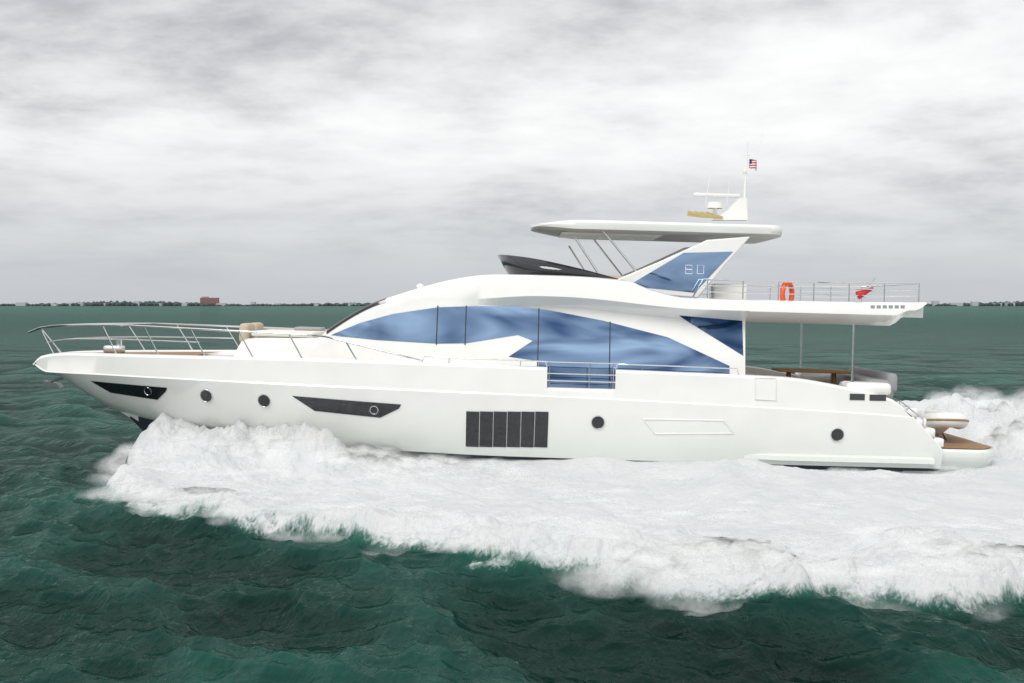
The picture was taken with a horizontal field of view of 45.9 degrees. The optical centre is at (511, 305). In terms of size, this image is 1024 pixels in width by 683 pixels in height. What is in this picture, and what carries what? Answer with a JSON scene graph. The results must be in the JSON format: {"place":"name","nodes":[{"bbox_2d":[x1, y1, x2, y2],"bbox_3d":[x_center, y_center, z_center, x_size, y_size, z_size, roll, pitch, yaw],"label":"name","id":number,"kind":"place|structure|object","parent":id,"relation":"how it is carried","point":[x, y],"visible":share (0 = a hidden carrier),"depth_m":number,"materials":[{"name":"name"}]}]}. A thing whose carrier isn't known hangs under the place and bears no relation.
{"place":"outdoors","nodes":[
{"label":"outdoors","id":0,"kind":"place"},
{"bbox_2d":[0,306,1023,682],"bbox_3d":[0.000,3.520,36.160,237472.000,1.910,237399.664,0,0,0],"label":"sea","id":1,"kind":"structure","parent":0,"point":[102,586],"depth_m":19.37,"materials":[{"name":"liquid"}]},
{"bbox_2d":[33,350,942,471],"bbox_3d":[-1.135,3.203,32.000,23.160,3.630,5.970,2,0,0],"label":"hull","id":2,"kind":"object","parent":1,"relation":"in","point":[436,401],"visible":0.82,"depth_m":29.26,"materials":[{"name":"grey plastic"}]},
{"bbox_2d":[43,377,63,387],"bbox_3d":[-11.839,1.966,32.000,1.041,0.401,0.320,2,0,0],"label":"anchor","id":3,"kind":"object","parent":2,"relation":"on","point":[50,383],"visible":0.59,"depth_m":31.89,"materials":[{"name":"silver metal"}]},
{"bbox_2d":[98,352,214,354],"bbox_3d":[-10.075,1.276,32.000,3.902,0.051,3.311,0,0,0],"label":"foredeck","id":4,"kind":"object","parent":2,"relation":"on","point":[180,353],"visible":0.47,"depth_m":32.14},
{"bbox_2d":[103,340,124,352],"bbox_3d":[-10.520,1.071,32.085,0.500,0.370,0.510,2,0,0],"label":"windlass","id":5,"kind":"object","parent":4,"relation":"on","point":[119,347],"visible":0.97,"depth_m":31.84,"materials":[{"name":"silver metal"}]},
{"bbox_2d":[29,323,738,388],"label":"rails","id":6,"kind":"object","parent":2,"relation":"on","point":[177,327],"visible":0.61,"depth_m":30.11,"materials":[{"name":"silver metal"}]},
{"bbox_2d":[91,381,842,447],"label":"hull windows","id":7,"kind":"structure","parent":2,"relation":"in","point":[490,432],"depth_m":29.35,"materials":[{"name":"black glass"}]},
{"bbox_2d":[144,387,843,441],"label":"portholes","id":8,"kind":"object","parent":2,"relation":"on","point":[378,410],"visible":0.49,"depth_m":29.40,"materials":[{"name":"black glass"}]},
{"bbox_2d":[332,306,729,373],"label":"side windows","id":9,"kind":"structure","parent":2,"relation":"on","point":[564,337],"depth_m":29.76,"materials":[{"name":"blue glass"}]},
{"bbox_2d":[436,306,610,386],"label":"window dividers","id":10,"kind":"object","parent":9,"relation":"on","point":[538,336],"visible":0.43,"depth_m":29.76,"materials":[{"name":"metal"}]},
{"bbox_2d":[540,366,614,388],"bbox_3d":[1.631,1.810,32.000,1.925,0.592,4.964,2,0,0],"label":"balcony railing","id":11,"kind":"object","parent":2,"relation":"on","point":[577,377],"visible":0.48,"depth_m":29.57,"materials":[{"name":"silver metal"}]},
{"bbox_2d":[234,274,926,373],"bbox_3d":[1.521,0.663,32.000,17.148,2.839,5.316,2,0,0],"label":"deckhouse","id":12,"kind":"object","parent":2,"relation":"on","point":[626,303],"visible":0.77,"depth_m":29.73,"materials":[{"name":"white plastic"}]},
{"bbox_2d":[239,322,263,341],"bbox_3d":[-6.888,0.706,32.000,0.260,0.500,1.950,2,0,0],"label":"sunpad backrest","id":13,"kind":"object","parent":12,"relation":"attached to","point":[255,326],"visible":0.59,"depth_m":31.13,"materials":[{"name":"beige fabric"}]},
{"bbox_2d":[251,329,325,337],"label":"sunpad cushions","id":14,"kind":"object","parent":12,"relation":"on","point":[288,331],"visible":0.54,"depth_m":30.89,"materials":[{"name":"white fabric"}]},
{"bbox_2d":[294,327,327,330],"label":"deck pads","id":15,"kind":"object","parent":12,"relation":"on","point":[311,328],"visible":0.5,"depth_m":32.61,"materials":[{"name":"grey fabric"}]},
{"bbox_2d":[326,298,385,333],"bbox_3d":[-3.879,0.251,32.000,1.470,0.971,4.001,2,0,0],"label":"front screen","id":16,"kind":"object","parent":12,"relation":"on","point":[357,312],"visible":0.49,"depth_m":30.09,"materials":[{"name":"black glass"}]},
{"bbox_2d":[497,255,617,278],"bbox_3d":[1.246,-0.957,32.000,3.295,0.664,3.940,2,0,0],"label":"windscreen","id":17,"kind":"object","parent":12,"relation":"on","point":[517,265],"visible":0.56,"depth_m":30.37,"materials":[{"name":"grey glass"}]},
{"bbox_2d":[568,231,636,275],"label":"support struts","id":18,"kind":"object","parent":12,"relation":"on","point":[605,254],"visible":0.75,"depth_m":30.15,"materials":[{"name":"grey metal"}]},
{"bbox_2d":[619,237,749,297],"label":"hardtop pylons","id":19,"kind":"object","parent":12,"relation":"on","point":[733,245],"visible":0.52,"depth_m":29.94,"materials":[{"name":"white plastic"}]},
{"bbox_2d":[530,220,781,243],"bbox_3d":[3.617,-1.964,32.000,6.267,0.325,4.040,2,0,0],"label":"hardtop","id":20,"kind":"object","parent":19,"relation":"on","point":[687,232],"visible":0.91,"depth_m":30.06,"materials":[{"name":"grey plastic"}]},
{"bbox_2d":[558,232,662,239],"bbox_3d":[2.567,-1.836,32.000,2.600,0.024,2.400,2,0,0],"label":"hardtop underside panel","id":21,"kind":"object","parent":20,"relation":"in","point":[603,236],"visible":0.98,"depth_m":31.87,"materials":[{"name":"grey plastic"}]},
{"bbox_2d":[693,142,749,220],"bbox_3d":[5.547,-3.299,32.000,1.483,2.104,0.420,2,0,0],"label":"radar mast","id":22,"kind":"object","parent":20,"relation":"on","point":[736,210],"visible":1,"depth_m":31.87,"materials":[{"name":"white plastic"}]},
{"bbox_2d":[687,211,722,218],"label":"horns","id":23,"kind":"object","parent":22,"relation":"attached to","point":[700,214],"visible":1,"depth_m":31.58},
{"bbox_2d":[704,129,763,211],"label":"antennas","id":24,"kind":"object","parent":22,"relation":"attached to","point":[729,180],"visible":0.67,"depth_m":32.29,"materials":[{"name":"white plastic"}]},
{"bbox_2d":[749,159,756,170],"bbox_3d":[6.377,-3.727,31.998,0.212,0.319,0.077,2,0,0],"label":"flag","id":25,"kind":"object","parent":22,"relation":"attached to","point":[753,165],"visible":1,"depth_m":32.00,"materials":[{"name":"multicoloured fabric"}]},
{"bbox_2d":[634,252,731,292],"bbox_3d":[4.167,-0.853,32.000,2.588,1.042,4.136,2,0,0],"label":"tinted side panel","id":26,"kind":"object","parent":19,"relation":"attached to","point":[671,275],"visible":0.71,"depth_m":29.93,"materials":[{"name":"blue glass"}]},
{"bbox_2d":[685,265,703,273],"bbox_3d":[4.520,-0.890,32.000,0.470,0.236,4.172,2,0,0],"label":"lettering","id":27,"kind":"object","parent":26,"relation":"on","point":[691,269],"visible":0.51,"depth_m":29.92},
{"bbox_2d":[680,316,742,354],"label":"aft side window","id":28,"kind":"structure","parent":12,"relation":"attached to","point":[728,333],"depth_m":29.80,"materials":[{"name":"blue glass"}]},
{"bbox_2d":[709,284,746,298],"bbox_3d":[5.496,-0.262,30.800,0.839,0.567,0.700,2,0,0],"label":"cabinet","id":29,"kind":"object","parent":12,"relation":"attached to","point":[716,295],"visible":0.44,"depth_m":30.45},
{"bbox_2d":[780,280,794,300],"bbox_3d":[6.771,-0.289,29.749,0.140,0.668,0.669,0,0,38],"label":"life ring","id":30,"kind":"object","parent":12,"relation":"attached to","point":[783,289],"visible":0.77,"depth_m":29.62,"materials":[{"name":"orange plastic"}]},
{"bbox_2d":[692,279,919,301],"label":"fly rails","id":31,"kind":"object","parent":12,"relation":"on","point":[778,286],"visible":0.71,"depth_m":29.53,"materials":[{"name":"silver metal"}]},
{"bbox_2d":[855,287,873,299],"bbox_3d":[8.629,-0.301,29.603,0.436,0.319,0.213,2,0,0],"label":"red flag","id":32,"kind":"object","parent":12,"relation":"on","point":[860,293],"visible":1,"depth_m":29.54,"materials":[{"name":"red fabric"}]},
{"bbox_2d":[871,305,904,307],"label":"vents","id":33,"kind":"object","parent":12,"relation":"attached to","point":[885,306],"visible":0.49,"depth_m":29.35,"materials":[{"name":"grey metal"}]},
{"bbox_2d":[642,418,733,433],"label":"hull recess trim","id":34,"kind":"structure","parent":2,"relation":"on","point":[643,419],"depth_m":29.10,"materials":[{"name":"white plastic"}]},
{"bbox_2d":[755,377,776,399],"bbox_3d":[6.091,1.995,32.000,0.536,0.546,5.960,2,0,0],"label":"hatch outline","id":35,"kind":"object","parent":2,"relation":"attached to","point":[755,388],"visible":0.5,"depth_m":29.03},
{"bbox_2d":[800,323,854,381],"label":"support poles","id":36,"kind":"object","parent":2,"relation":"attached to","point":[853,350],"visible":0.6,"depth_m":29.36,"materials":[{"name":"silver metal"}]},
{"bbox_2d":[744,453,934,463],"bbox_3d":[7.914,3.701,32.000,4.600,0.200,5.723,2,0,0],"label":"chine ledge","id":37,"kind":"object","parent":2,"relation":"on","point":[853,458],"visible":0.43,"depth_m":29.20,"materials":[{"name":"white plastic"}]},
{"bbox_2d":[795,372,890,395],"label":"seat cushions","id":38,"kind":"object","parent":2,"relation":"on","point":[881,388],"visible":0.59,"depth_m":29.33,"materials":[{"name":"white fabric"}]},
{"bbox_2d":[830,366,896,398],"bbox_3d":[9.257,2.023,32.000,0.790,0.670,3.600,2,0,0],"label":"cockpit sofa","id":39,"kind":"object","parent":2,"relation":"on","point":[863,374],"visible":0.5,"depth_m":31.16,"materials":[{"name":"grey"}]},
{"bbox_2d":[850,394,885,400],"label":"hawse slots","id":40,"kind":"object","parent":2,"relation":"on","point":[873,397],"visible":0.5,"depth_m":29.12,"materials":[{"name":"grey metal"}]},
{"bbox_2d":[98,395,1023,592],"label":"spray mist","id":41,"kind":"structure","parent":1,"relation":"on","point":[655,563],"depth_m":22.95,"materials":[{"name":"white liquid"}]},
{"bbox_2d":[902,432,993,472],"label":"swim platform","id":42,"kind":"structure","parent":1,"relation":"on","point":[956,458],"depth_m":29.48,"materials":[{"name":"white plastic"}]},
{"bbox_2d":[902,406,943,447],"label":"stern stairs","id":43,"kind":"structure","parent":42,"relation":"on","point":[938,440],"depth_m":29.55,"materials":[{"name":"white plastic"}]},
{"bbox_2d":[899,400,923,426],"bbox_3d":[9.755,2.700,29.550,0.610,0.765,0.032,2,0,0],"label":"transom rail","id":44,"kind":"object","parent":43,"relation":"on","point":[913,411],"visible":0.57,"depth_m":29.54,"materials":[{"name":"silver metal"}]},
{"bbox_2d":[936,433,990,448],"bbox_3d":[11.221,3.497,32.000,1.500,0.010,4.900,2,0,0],"label":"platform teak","id":45,"kind":"object","parent":42,"relation":"on","point":[951,441],"visible":0.43,"depth_m":30.70,"materials":[{"name":"brown wood"}]},
{"bbox_2d":[934,427,949,435],"bbox_3d":[11.078,3.239,32.025,0.900,0.340,2.550,2,0,0],"label":"support","id":46,"kind":"object","parent":45,"relation":"on","point":[939,431],"visible":0.24,"depth_m":31.16,"materials":[{"name":"white"}]},
{"bbox_2d":[918,409,967,428],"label":"tender tubes","id":47,"kind":"object","parent":45,"relation":"on","point":[931,414],"visible":0.64,"depth_m":30.54},
{"bbox_2d":[926,418,968,421],"bbox_3d":[11.087,2.919,31.846,1.253,0.160,3.008,2,0,0],"label":"tender rub rail","id":48,"kind":"object","parent":47,"relation":"attached to","point":[945,419],"visible":0.41,"depth_m":30.45,"materials":[{"name":"brown rubber"}]},
{"bbox_2d":[0,0,1023,304],"label":"sky","id":49,"kind":"structure","parent":0,"point":[243,152],"materials":[{"name":"grey"}]},
{"bbox_2d":[771,367,850,384],"bbox_3d":[7.910,2.080,32.000,1.900,0.790,1.100,2,0,0],"label":"cockpit table","id":50,"kind":"object","parent":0,"point":[788,371],"visible":0.66,"depth_m":31.61,"materials":[{"name":"brown wood"}]},
{"bbox_3d":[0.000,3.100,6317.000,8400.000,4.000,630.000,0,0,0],"label":"shore land","id":51,"kind":"structure","parent":0,"visible":0},
{"bbox_2d":[200,297,218,303],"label":"building","id":52,"kind":"structure","parent":51,"relation":"on","point":[213,301],"depth_m":6112.00,"materials":[{"name":"brown brick"}]},
{"bbox_2d":[0,301,1023,305],"bbox_3d":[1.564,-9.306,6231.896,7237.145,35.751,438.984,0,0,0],"label":"shore tree line","id":53,"kind":"object","parent":51,"relation":"on","point":[169,303],"visible":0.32,"depth_m":6069.15,"materials":[{"name":"grey"}]},
{"bbox_2d":[15,301,1014,305],"bbox_3d":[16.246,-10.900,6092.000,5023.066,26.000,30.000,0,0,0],"label":"shore buildings","id":54,"kind":"structure","parent":51,"relation":"on","point":[933,303],"depth_m":6077.00,"materials":[{"name":"grey"}]}
]}

